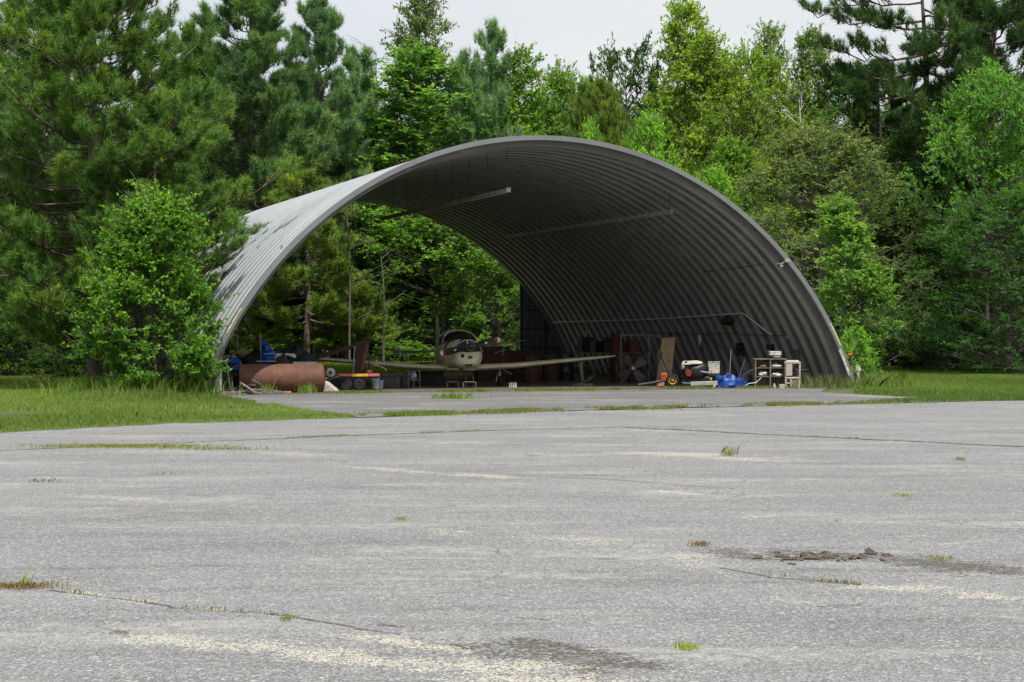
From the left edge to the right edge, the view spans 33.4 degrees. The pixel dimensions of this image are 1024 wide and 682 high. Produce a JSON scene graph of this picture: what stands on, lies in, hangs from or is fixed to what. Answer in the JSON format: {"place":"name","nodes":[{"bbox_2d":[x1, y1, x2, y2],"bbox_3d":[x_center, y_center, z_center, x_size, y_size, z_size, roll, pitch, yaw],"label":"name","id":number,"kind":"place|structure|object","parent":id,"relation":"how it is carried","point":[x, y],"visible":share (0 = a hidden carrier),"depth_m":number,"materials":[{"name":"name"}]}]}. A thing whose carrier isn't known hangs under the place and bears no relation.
{"place":"outdoors","nodes":[
{"label":"outdoors","id":0,"kind":"place"},
{"bbox_2d":[0,373,352,431],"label":"lawn grass","id":1,"kind":"structure","parent":0,"point":[74,409],"depth_m":34.98,"materials":[{"name":"plant"}]},
{"bbox_2d":[0,338,1022,432],"bbox_3d":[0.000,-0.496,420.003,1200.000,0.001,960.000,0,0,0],"label":"ground","id":2,"kind":"structure","parent":0,"point":[830,390],"depth_m":34.20,"materials":[{"name":"plant"}]},
{"bbox_2d":[0,322,72,376],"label":"shrub","id":3,"kind":"object","parent":2,"relation":"on","point":[7,342],"visible":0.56,"depth_m":59.64,"materials":[{"name":"green plant"}]},
{"bbox_2d":[0,10,81,291],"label":"pine tree","id":4,"kind":"object","parent":2,"relation":"on","point":[62,143],"visible":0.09,"depth_m":59.57,"materials":[{"name":"green plant"}]},
{"bbox_2d":[26,340,85,377],"bbox_3d":[-14.785,0.482,57.121,3.278,2.053,3.112,0,0,-38],"label":"shrub","id":5,"kind":"object","parent":2,"relation":"on","point":[50,361],"visible":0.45,"depth_m":56.22,"materials":[{"name":"green plant"}]},
{"bbox_2d":[1,0,115,369],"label":"pine tree","id":6,"kind":"object","parent":2,"relation":"on","point":[22,3],"visible":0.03,"depth_m":65.68,"materials":[{"name":"green plant"}]},
{"bbox_2d":[52,170,238,387],"bbox_3d":[-9.145,-1.351,42.723,4.596,6.022,4.538,0,0,-6],"label":"broadleaf tree","id":7,"kind":"object","parent":2,"relation":"on","point":[154,254],"visible":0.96,"depth_m":42.12,"materials":[{"name":"green plant"}]},
{"bbox_2d":[13,371,281,397],"bbox_3d":[-9.110,1.060,42.309,6.361,0.632,6.042,0,0,0],"label":"grass clump","id":8,"kind":"object","parent":2,"relation":"on","point":[93,385],"visible":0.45,"depth_m":41.77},
{"bbox_2d":[0,0,305,382],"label":"pine tree","id":9,"kind":"object","parent":2,"relation":"on","point":[39,290],"visible":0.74,"depth_m":47.20,"materials":[{"name":"green plant"}]},
{"bbox_2d":[67,90,249,367],"bbox_3d":[-9.728,-2.646,46.175,4.766,8.349,5.274,0,0,-25],"label":"pine tree","id":10,"kind":"object","parent":2,"relation":"on","point":[178,169],"visible":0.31,"depth_m":45.70,"materials":[{"name":"green plant"}]},
{"bbox_2d":[173,349,208,391],"bbox_3d":[-7.900,0.776,42.329,0.924,1.510,0.973,0,0,16],"label":"shrub","id":11,"kind":"object","parent":2,"relation":"on","point":[196,379],"visible":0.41,"depth_m":42.09,"materials":[{"name":"green plant"}]},
{"bbox_2d":[0,359,589,373],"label":"grass","id":12,"kind":"structure","parent":2,"relation":"on","point":[338,367],"depth_m":66.51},
{"bbox_2d":[245,166,400,353],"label":"pine tree","id":13,"kind":"object","parent":2,"relation":"on","point":[331,252],"visible":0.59,"depth_m":73.43,"materials":[{"name":"green plant"}]},
{"bbox_2d":[311,177,381,358],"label":"dead tree","id":14,"kind":"object","parent":2,"relation":"on","point":[349,326],"visible":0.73,"depth_m":72.98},
{"bbox_2d":[376,249,410,361],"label":"dead tree","id":15,"kind":"object","parent":2,"relation":"on","point":[384,314],"visible":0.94,"depth_m":73.41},
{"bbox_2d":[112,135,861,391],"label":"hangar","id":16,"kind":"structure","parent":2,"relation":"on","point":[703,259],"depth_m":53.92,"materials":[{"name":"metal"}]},
{"bbox_2d":[380,154,510,219],"bbox_3d":[-2.279,-4.711,52.516,0.130,1.237,12.495,0,0,-21],"label":"hanging rail","id":17,"kind":"object","parent":16,"relation":"hanging from","point":[471,198],"visible":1,"depth_m":51.18,"materials":[{"name":"metal"}]},
{"bbox_2d":[506,194,673,237],"bbox_3d":[2.239,-4.023,55.998,0.130,0.586,13.745,0,0,-21],"label":"hanging rail","id":18,"kind":"object","parent":16,"relation":"hanging from","point":[646,215],"visible":1,"depth_m":54.62,"materials":[{"name":"grey metal"}]},
{"bbox_2d":[0,401,1023,681],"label":"apron","id":19,"kind":"object","parent":2,"relation":"on","point":[510,569],"visible":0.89,"depth_m":12.67,"materials":[{"name":"asphalt"}]},
{"bbox_2d":[0,580,77,590],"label":"weed","id":20,"kind":"object","parent":19,"relation":"on","point":[20,585],"visible":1,"depth_m":10.62,"materials":[{"name":"green plant"}]},
{"bbox_2d":[12,442,297,448],"bbox_3d":[-5.311,1.446,23.703,4.732,0.046,1.243,0,0,0],"label":"weed","id":21,"kind":"object","parent":19,"relation":"on","point":[118,445],"visible":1,"depth_m":23.65,"materials":[{"name":"green plant"}]},
{"bbox_2d":[65,428,904,617],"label":"crack weeds","id":22,"kind":"object","parent":19,"relation":"on","point":[770,573],"visible":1,"depth_m":10.87,"materials":[{"name":"green plant"}]},
{"bbox_2d":[579,115,603,141],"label":"broadleaf tree","id":23,"kind":"object","parent":2,"relation":"on","point":[586,133],"visible":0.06,"depth_m":76.00,"materials":[{"name":"green plant"}]},
{"bbox_2d":[227,388,971,416],"bbox_3d":[2.504,1.381,42.045,18.292,0.001,13.574,0,0,-25],"label":"hangar pad","id":24,"kind":"object","parent":2,"relation":"on","point":[350,403],"visible":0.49,"depth_m":40.51,"materials":[{"name":"concrete"}]},
{"bbox_2d":[360,408,526,416],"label":"grass","id":25,"kind":"structure","parent":24,"relation":"on","point":[424,413],"depth_m":32.78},
{"bbox_2d":[422,392,491,399],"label":"weed","id":26,"kind":"object","parent":24,"relation":"on","point":[449,397],"visible":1,"depth_m":40.89,"materials":[{"name":"green plant"}]},
{"bbox_2d":[327,384,821,393],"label":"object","id":27,"kind":"object","parent":24,"relation":"on","point":[524,389],"visible":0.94,"depth_m":46.51,"materials":[{"name":"green plant"}]},
{"bbox_2d":[347,396,963,415],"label":"pad edge weeds","id":28,"kind":"object","parent":24,"relation":"on","point":[644,407],"visible":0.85,"depth_m":35.46,"materials":[{"name":"green plant"}]},
{"bbox_2d":[618,104,687,170],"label":"broadleaf tree","id":29,"kind":"object","parent":2,"relation":"on","point":[650,129],"visible":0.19,"depth_m":72.63,"materials":[{"name":"green plant"}]},
{"bbox_2d":[703,160,744,209],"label":"broadleaf tree","id":30,"kind":"object","parent":2,"relation":"on","point":[714,181],"visible":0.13,"depth_m":71.79,"materials":[{"name":"green plant"}]},
{"bbox_2d":[694,131,808,280],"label":"broadleaf tree","id":31,"kind":"object","parent":2,"relation":"on","point":[730,151],"visible":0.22,"depth_m":75.55,"materials":[{"name":"green plant"}]},
{"bbox_2d":[781,370,873,388],"bbox_3d":[9.001,1.086,48.961,3.114,0.514,2.794,0,0,0],"label":"grass clump","id":32,"kind":"object","parent":2,"relation":"on","point":[818,383],"visible":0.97,"depth_m":48.70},
{"bbox_2d":[719,113,956,368],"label":"broadleaf tree","id":33,"kind":"object","parent":2,"relation":"on","point":[803,137],"visible":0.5,"depth_m":70.42,"materials":[{"name":"green plant"}]},
{"bbox_2d":[801,191,906,375],"bbox_3d":[10.472,-1.667,55.557,3.934,6.487,4.443,0,0,-39],"label":"broadleaf tree","id":34,"kind":"object","parent":2,"relation":"on","point":[838,214],"visible":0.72,"depth_m":55.10,"materials":[{"name":"green plant"}]},
{"bbox_2d":[840,318,880,379],"bbox_3d":[10.363,0.409,51.654,1.514,2.300,1.437,0,0,25],"label":"shrub","id":35,"kind":"object","parent":2,"relation":"on","point":[864,348],"visible":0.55,"depth_m":51.46,"materials":[{"name":"green plant"}]},
{"bbox_2d":[831,374,916,388],"bbox_3d":[10.365,1.146,49.300,2.667,0.391,2.696,0,0,0],"label":"grass clump","id":36,"kind":"object","parent":2,"relation":"on","point":[866,381],"visible":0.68,"depth_m":48.91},
{"bbox_2d":[856,371,922,385],"bbox_3d":[11.111,1.096,50.233,2.198,0.482,2.128,0,0,-34],"label":"grass clump","id":37,"kind":"object","parent":2,"relation":"on","point":[905,375],"visible":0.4,"depth_m":50.07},
{"bbox_2d":[851,363,1023,403],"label":"field grass","id":38,"kind":"structure","parent":2,"relation":"on","point":[988,385],"depth_m":48.69,"materials":[{"name":"plant"}]},
{"bbox_2d":[874,306,1004,370],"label":"shrub","id":39,"kind":"object","parent":2,"relation":"on","point":[968,328],"visible":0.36,"depth_m":69.39,"materials":[{"name":"green plant"}]},
{"bbox_2d":[883,50,1023,366],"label":"broadleaf tree","id":40,"kind":"object","parent":2,"relation":"on","point":[991,81],"visible":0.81,"depth_m":68.97,"materials":[{"name":"green plant"}]},
{"bbox_2d":[885,184,1023,375],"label":"broadleaf tree","id":41,"kind":"object","parent":2,"relation":"on","point":[1003,282],"visible":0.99,"depth_m":64.55,"materials":[{"name":"green plant"}]},
{"bbox_2d":[0,0,1023,282],"label":"sky","id":42,"kind":"structure","parent":0,"point":[569,30],"materials":[{"name":"white"}]},
{"bbox_2d":[8,345,1023,364],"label":"forest ground","id":43,"kind":"structure","parent":0,"point":[430,355],"depth_m":113.62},
{"bbox_2d":[155,18,243,232],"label":"pine tree","id":44,"kind":"object","parent":43,"relation":"on","point":[189,68],"visible":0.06,"depth_m":76.78,"materials":[{"name":"green plant"}]},
{"bbox_2d":[152,39,278,211],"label":"pine tree","id":45,"kind":"object","parent":43,"relation":"on","point":[227,84],"depth_m":85.15,"materials":[{"name":"green plant"}]},
{"bbox_2d":[164,0,357,349],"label":"pine tree","id":46,"kind":"object","parent":43,"relation":"on","point":[255,55],"visible":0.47,"depth_m":78.41,"materials":[{"name":"green plant"}]},
{"bbox_2d":[228,283,304,350],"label":"pine tree","id":47,"kind":"object","parent":43,"relation":"on","point":[257,328],"visible":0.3,"depth_m":75.34,"materials":[{"name":"green plant"}]},
{"bbox_2d":[232,330,324,361],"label":"shrub","id":48,"kind":"object","parent":43,"relation":"on","point":[281,345],"visible":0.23,"depth_m":74.44,"materials":[{"name":"green plant"}]},
{"bbox_2d":[262,0,402,355],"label":"pine tree","id":49,"kind":"object","parent":43,"relation":"on","point":[321,22],"visible":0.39,"depth_m":81.97,"materials":[{"name":"green plant"}]},
{"bbox_2d":[275,266,407,363],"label":"pine tree","id":50,"kind":"object","parent":43,"relation":"on","point":[366,298],"visible":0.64,"depth_m":75.49,"materials":[{"name":"green plant"}]},
{"bbox_2d":[309,39,425,358],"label":"pine tree","id":51,"kind":"object","parent":43,"relation":"on","point":[348,59],"visible":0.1,"depth_m":84.33,"materials":[{"name":"green plant"}]},
{"bbox_2d":[301,203,452,356],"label":"broadleaf tree","id":52,"kind":"object","parent":43,"relation":"on","point":[397,275],"visible":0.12,"depth_m":82.31,"materials":[{"name":"green plant"}]},
{"bbox_2d":[366,336,434,362],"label":"shrub","id":53,"kind":"object","parent":43,"relation":"on","point":[389,346],"visible":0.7,"depth_m":75.41,"materials":[{"name":"green plant"}]},
{"bbox_2d":[310,34,503,359],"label":"broadleaf tree","id":54,"kind":"object","parent":43,"relation":"on","point":[401,78],"visible":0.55,"depth_m":82.75,"materials":[{"name":"green plant"}]},
{"bbox_2d":[379,0,458,360],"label":"pine tree","id":55,"kind":"object","parent":43,"relation":"on","point":[419,27],"visible":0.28,"depth_m":94.17,"materials":[{"name":"green plant"}]},
{"bbox_2d":[350,205,519,348],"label":"broadleaf tree","id":56,"kind":"object","parent":43,"relation":"on","point":[452,259],"visible":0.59,"depth_m":78.40,"materials":[{"name":"green plant"}]},
{"bbox_2d":[419,43,508,339],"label":"pine tree","id":57,"kind":"object","parent":43,"relation":"on","point":[463,76],"visible":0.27,"depth_m":83.38,"materials":[{"name":"green plant"}]},
{"bbox_2d":[441,251,519,349],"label":"broadleaf tree","id":58,"kind":"object","parent":43,"relation":"on","point":[480,318],"visible":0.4,"depth_m":77.48,"materials":[{"name":"green plant"}]},
{"bbox_2d":[413,56,553,286],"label":"broadleaf tree","id":59,"kind":"object","parent":43,"relation":"on","point":[446,102],"visible":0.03,"depth_m":92.24,"materials":[{"name":"green plant"}]},
{"bbox_2d":[457,14,525,335],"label":"pine tree","id":60,"kind":"object","parent":43,"relation":"on","point":[496,38],"visible":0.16,"depth_m":85.72,"materials":[{"name":"green plant"}]},
{"bbox_2d":[0,85,1023,363],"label":"distant wood","id":61,"kind":"object","parent":43,"relation":"on","point":[268,327],"depth_m":88.12,"materials":[{"name":"green plant"}]},
{"bbox_2d":[496,37,550,348],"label":"broadleaf tree","id":62,"kind":"object","parent":43,"relation":"on","point":[518,91],"visible":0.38,"depth_m":89.57,"materials":[{"name":"green plant"}]},
{"bbox_2d":[515,54,592,135],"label":"broadleaf tree","id":63,"kind":"object","parent":43,"relation":"on","point":[559,83],"visible":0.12,"depth_m":92.95,"materials":[{"name":"green plant"}]},
{"bbox_2d":[541,66,656,149],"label":"broadleaf tree","id":64,"kind":"object","parent":43,"relation":"on","point":[557,131],"visible":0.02,"depth_m":92.39,"materials":[{"name":"green plant"}]},
{"bbox_2d":[559,74,652,156],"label":"pine tree","id":65,"kind":"object","parent":43,"relation":"on","point":[601,95],"visible":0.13,"depth_m":79.38,"materials":[{"name":"green plant"}]},
{"bbox_2d":[577,29,670,157],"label":"broadleaf tree","id":66,"kind":"object","parent":43,"relation":"on","point":[614,59],"visible":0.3,"depth_m":87.28,"materials":[{"name":"green plant"}]},
{"bbox_2d":[633,0,741,189],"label":"broadleaf tree","id":67,"kind":"object","parent":43,"relation":"on","point":[673,29],"visible":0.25,"depth_m":85.50,"materials":[{"name":"green plant"}]},
{"bbox_2d":[656,22,764,209],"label":"broadleaf tree","id":68,"kind":"object","parent":43,"relation":"on","point":[695,62],"visible":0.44,"depth_m":83.72,"materials":[{"name":"green plant"}]},
{"bbox_2d":[648,36,790,251],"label":"broadleaf tree","id":69,"kind":"object","parent":43,"relation":"on","point":[734,118],"depth_m":91.13,"materials":[{"name":"green plant"}]},
{"bbox_2d":[671,32,829,279],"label":"broadleaf tree","id":70,"kind":"object","parent":43,"relation":"on","point":[766,72],"visible":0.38,"depth_m":81.61,"materials":[{"name":"green plant"}]},
{"bbox_2d":[745,16,804,235],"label":"broadleaf tree","id":71,"kind":"object","parent":43,"relation":"on","point":[770,35],"visible":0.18,"depth_m":95.82,"materials":[{"name":"green plant"}]},
{"bbox_2d":[766,19,839,284],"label":"broadleaf tree","id":72,"kind":"object","parent":43,"relation":"on","point":[804,61],"visible":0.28,"depth_m":91.60,"materials":[{"name":"green plant"}]},
{"bbox_2d":[788,57,937,297],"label":"broadleaf tree","id":73,"kind":"object","parent":43,"relation":"on","point":[834,89],"visible":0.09,"depth_m":90.89,"materials":[{"name":"green plant"}]},
{"bbox_2d":[798,190,943,362],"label":"broadleaf tree","id":74,"kind":"object","parent":43,"relation":"on","point":[862,308],"visible":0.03,"depth_m":81.44,"materials":[{"name":"green plant"}]},
{"bbox_2d":[796,55,947,363],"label":"pine tree","id":75,"kind":"object","parent":43,"relation":"on","point":[859,111],"visible":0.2,"depth_m":85.04,"materials":[{"name":"green plant"}]},
{"bbox_2d":[797,0,1016,365],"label":"pine tree","id":76,"kind":"object","parent":43,"relation":"on","point":[923,45],"visible":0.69,"depth_m":79.74,"materials":[{"name":"green plant"}]},
{"bbox_2d":[811,157,1022,366],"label":"broadleaf tree","id":77,"kind":"object","parent":43,"relation":"on","point":[884,237],"visible":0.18,"depth_m":76.92,"materials":[{"name":"green plant"}]},
{"bbox_2d":[834,108,1023,361],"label":"broadleaf tree","id":78,"kind":"object","parent":43,"relation":"on","point":[898,137],"visible":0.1,"depth_m":79.38,"materials":[{"name":"green plant"}]},
{"bbox_2d":[896,0,1023,338],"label":"pine tree","id":79,"kind":"object","parent":43,"relation":"on","point":[994,19],"visible":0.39,"depth_m":74.87,"materials":[{"name":"green plant"}]},
{"bbox_2d":[208,372,838,394],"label":"hangar floor","id":80,"kind":"structure","parent":0,"point":[601,380],"depth_m":52.04,"materials":[{"name":"concrete"}]},
{"bbox_2d":[211,350,240,394],"bbox_3d":[-7.299,0.787,43.581,0.756,1.191,0.246,0,0,0],"label":"corner post","id":81,"kind":"object","parent":80,"relation":"on","point":[219,384],"visible":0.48,"depth_m":43.53,"materials":[{"name":"white paint"}]},
{"bbox_2d":[214,349,240,388],"bbox_3d":[-7.507,0.788,45.623,0.900,1.167,0.652,0,0,-11],"label":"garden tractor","id":82,"kind":"object","parent":80,"relation":"on","point":[236,361],"visible":0.32,"depth_m":45.38,"materials":[{"name":"blue metal"}]},
{"bbox_2d":[241,347,262,363],"bbox_3d":[-7.215,0.770,47.581,0.815,1.185,0.918,0,0,0],"label":"covered machine","id":83,"kind":"object","parent":80,"relation":"on","point":[252,356],"visible":0.34,"depth_m":47.37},
{"bbox_2d":[238,364,326,392],"bbox_3d":[-6.047,0.989,45.118,2.330,0.786,0.786,0,0,-11],"label":"steel tank","id":84,"kind":"object","parent":80,"relation":"on","point":[289,377],"visible":0.81,"depth_m":44.80,"materials":[{"name":"metal"}]},
{"bbox_2d":[278,345,304,362],"bbox_3d":[-6.122,0.737,47.607,1.274,1.250,1.039,0,0,0],"label":"covered machine","id":85,"kind":"object","parent":80,"relation":"on","point":[297,350],"visible":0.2,"depth_m":47.40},
{"bbox_2d":[294,350,318,363],"bbox_3d":[-5.779,0.806,47.398,0.875,1.114,0.941,0,0,32],"label":"covered machine","id":86,"kind":"object","parent":80,"relation":"on","point":[306,356],"visible":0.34,"depth_m":47.17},
{"bbox_2d":[314,339,370,380],"bbox_3d":[-4.864,0.601,48.141,1.791,1.317,0.500,0,0,-6],"label":"rusty hoist","id":87,"kind":"object","parent":80,"relation":"on","point":[362,349],"visible":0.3,"depth_m":48.15,"materials":[{"name":"metal"}]},
{"bbox_2d":[328,370,379,389],"bbox_3d":[-4.352,1.079,46.973,1.407,0.568,0.370,0,0,-3],"label":"light trailer","id":88,"kind":"object","parent":80,"relation":"on","point":[358,383],"visible":0.99,"depth_m":46.84,"materials":[{"name":"yellow paint"}]},
{"bbox_2d":[382,376,400,387],"bbox_3d":[-3.440,1.186,48.788,0.520,0.340,0.436,0,0,0],"label":"cabinet","id":89,"kind":"object","parent":80,"relation":"on","point":[392,381],"visible":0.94,"depth_m":48.59,"materials":[{"name":"metal"}]},
{"bbox_2d":[417,371,443,384],"bbox_3d":[-2.477,1.132,51.588,0.800,0.420,0.536,0,0,0],"label":"chest","id":90,"kind":"object","parent":80,"relation":"on","point":[432,377],"visible":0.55,"depth_m":51.34,"materials":[{"name":"black plastic"}]},
{"bbox_2d":[318,315,614,385],"bbox_3d":[-1.391,0.280,51.220,7.642,2.113,7.446,0,0,28],"label":"aeroplane","id":91,"kind":"object","parent":80,"relation":"on","point":[461,350],"visible":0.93,"depth_m":49.94,"materials":[{"name":"beige paint"}]},
{"bbox_2d":[472,346,509,381],"bbox_3d":[-0.687,0.748,55.487,1.100,1.150,0.636,0,0,-21],"label":"cabinet","id":92,"kind":"object","parent":80,"relation":"on","point":[489,356],"visible":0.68,"depth_m":55.21,"materials":[{"name":"grey metal"}]},
{"bbox_2d":[510,350,527,379],"bbox_3d":[0.006,0.815,56.988,0.900,1.000,0.636,0,0,-21],"label":"cabinet","id":93,"kind":"object","parent":80,"relation":"on","point":[516,356],"visible":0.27,"depth_m":56.73,"materials":[{"name":"brown metal"}]},
{"bbox_2d":[521,355,539,382],"bbox_3d":[0.594,0.887,54.005,0.600,0.885,0.600,0,0,0],"label":"oil drum","id":94,"kind":"object","parent":80,"relation":"on","point":[531,374],"visible":0.71,"depth_m":53.76,"materials":[{"name":"brown metal"}]},
{"bbox_2d":[541,355,559,381],"bbox_3d":[1.238,0.882,55.005,0.600,0.885,0.600,0,0,0],"label":"oil drum","id":95,"kind":"object","parent":80,"relation":"on","point":[550,372],"visible":0.75,"depth_m":54.75,"materials":[{"name":"brown metal"}]},
{"bbox_2d":[556,354,573,380],"bbox_3d":[1.736,0.877,56.005,0.600,0.885,0.600,0,0,0],"label":"oil drum","id":96,"kind":"object","parent":80,"relation":"on","point":[566,371],"visible":0.72,"depth_m":55.74,"materials":[{"name":"black metal"}]},
{"bbox_2d":[566,351,626,375],"bbox_3d":[3.318,0.847,62.696,0.800,0.880,5.000,0,0,-21],"label":"work bench","id":97,"kind":"object","parent":80,"relation":"on","point":[585,365],"visible":0.56,"depth_m":62.76,"materials":[{"name":"brown wood"}]},
{"bbox_2d":[611,332,619,381],"bbox_3d":[3.310,0.527,54.586,0.200,1.600,0.336,0,0,-21],"label":"locker","id":98,"kind":"object","parent":80,"relation":"on","point":[615,343],"visible":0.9,"depth_m":54.47,"materials":[{"name":"grey metal"}]},
{"bbox_2d":[616,352,649,384],"bbox_3d":[3.649,0.832,51.530,1.008,1.028,0.350,0,0,0],"label":"drum fan","id":99,"kind":"object","parent":80,"relation":"on","point":[640,362],"visible":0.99,"depth_m":51.41},
{"bbox_2d":[627,340,640,382],"bbox_3d":[3.868,0.654,54.187,0.360,1.350,0.336,0,0,-21],"label":"cabinet","id":100,"kind":"object","parent":80,"relation":"on","point":[633,345],"visible":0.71,"depth_m":54.06,"materials":[{"name":"grey metal"}]},
{"bbox_2d":[638,350,678,386],"bbox_3d":[4.249,0.790,49.587,1.187,1.084,0.355,0,0,0],"label":"garden tiller","id":101,"kind":"object","parent":80,"relation":"on","point":[671,380],"visible":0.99,"depth_m":49.45,"materials":[{"name":"metal"}]},
{"bbox_2d":[656,337,674,379],"bbox_3d":[4.685,0.540,52.022,0.600,1.320,0.030,0,-10,0],"label":"plywood sheet","id":102,"kind":"object","parent":80,"relation":"on","point":[667,347],"visible":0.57,"depth_m":52.02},
{"bbox_2d":[681,360,710,386],"bbox_3d":[5.347,0.953,49.616,0.900,0.794,0.632,0,0,0],"label":"covered mower","id":103,"kind":"object","parent":80,"relation":"on","point":[695,371],"visible":0.95,"depth_m":49.40,"materials":[{"name":"black plastic"}]},
{"bbox_2d":[707,361,720,376],"bbox_3d":[5.935,0.976,50.303,0.380,0.745,0.346,0,0,0],"label":"white case","id":104,"kind":"object","parent":80,"relation":"on","point":[714,368],"visible":0.79,"depth_m":50.16,"materials":[{"name":"metal"}]},
{"bbox_2d":[715,373,748,387],"bbox_3d":[6.322,1.134,49.079,0.984,0.440,0.660,0,0,0],"label":"blue tarp","id":105,"kind":"object","parent":80,"relation":"on","point":[728,380],"visible":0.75,"depth_m":48.92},
{"bbox_2d":[751,358,786,386],"bbox_3d":[7.417,0.929,49.205,0.960,0.850,0.380,0,0,-3],"label":"wooden shelf","id":106,"kind":"object","parent":80,"relation":"on","point":[768,379],"visible":0.73,"depth_m":49.34,"materials":[{"name":"brown wood"}]},
{"bbox_2d":[784,360,800,387],"bbox_3d":[8.032,0.953,48.905,0.460,0.805,0.288,0,0,3],"label":"plastic cabinet","id":107,"kind":"object","parent":80,"relation":"on","point":[788,371],"visible":0.98,"depth_m":48.78,"materials":[{"name":"white plastic"}]},
{"bbox_2d":[577,337,593,351],"bbox_3d":[2.775,0.124,64.198,0.536,0.550,0.500,0,0,-21],"label":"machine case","id":108,"kind":"object","parent":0,"point":[583,344],"visible":0.74,"depth_m":63.96,"materials":[{"name":"metal"}]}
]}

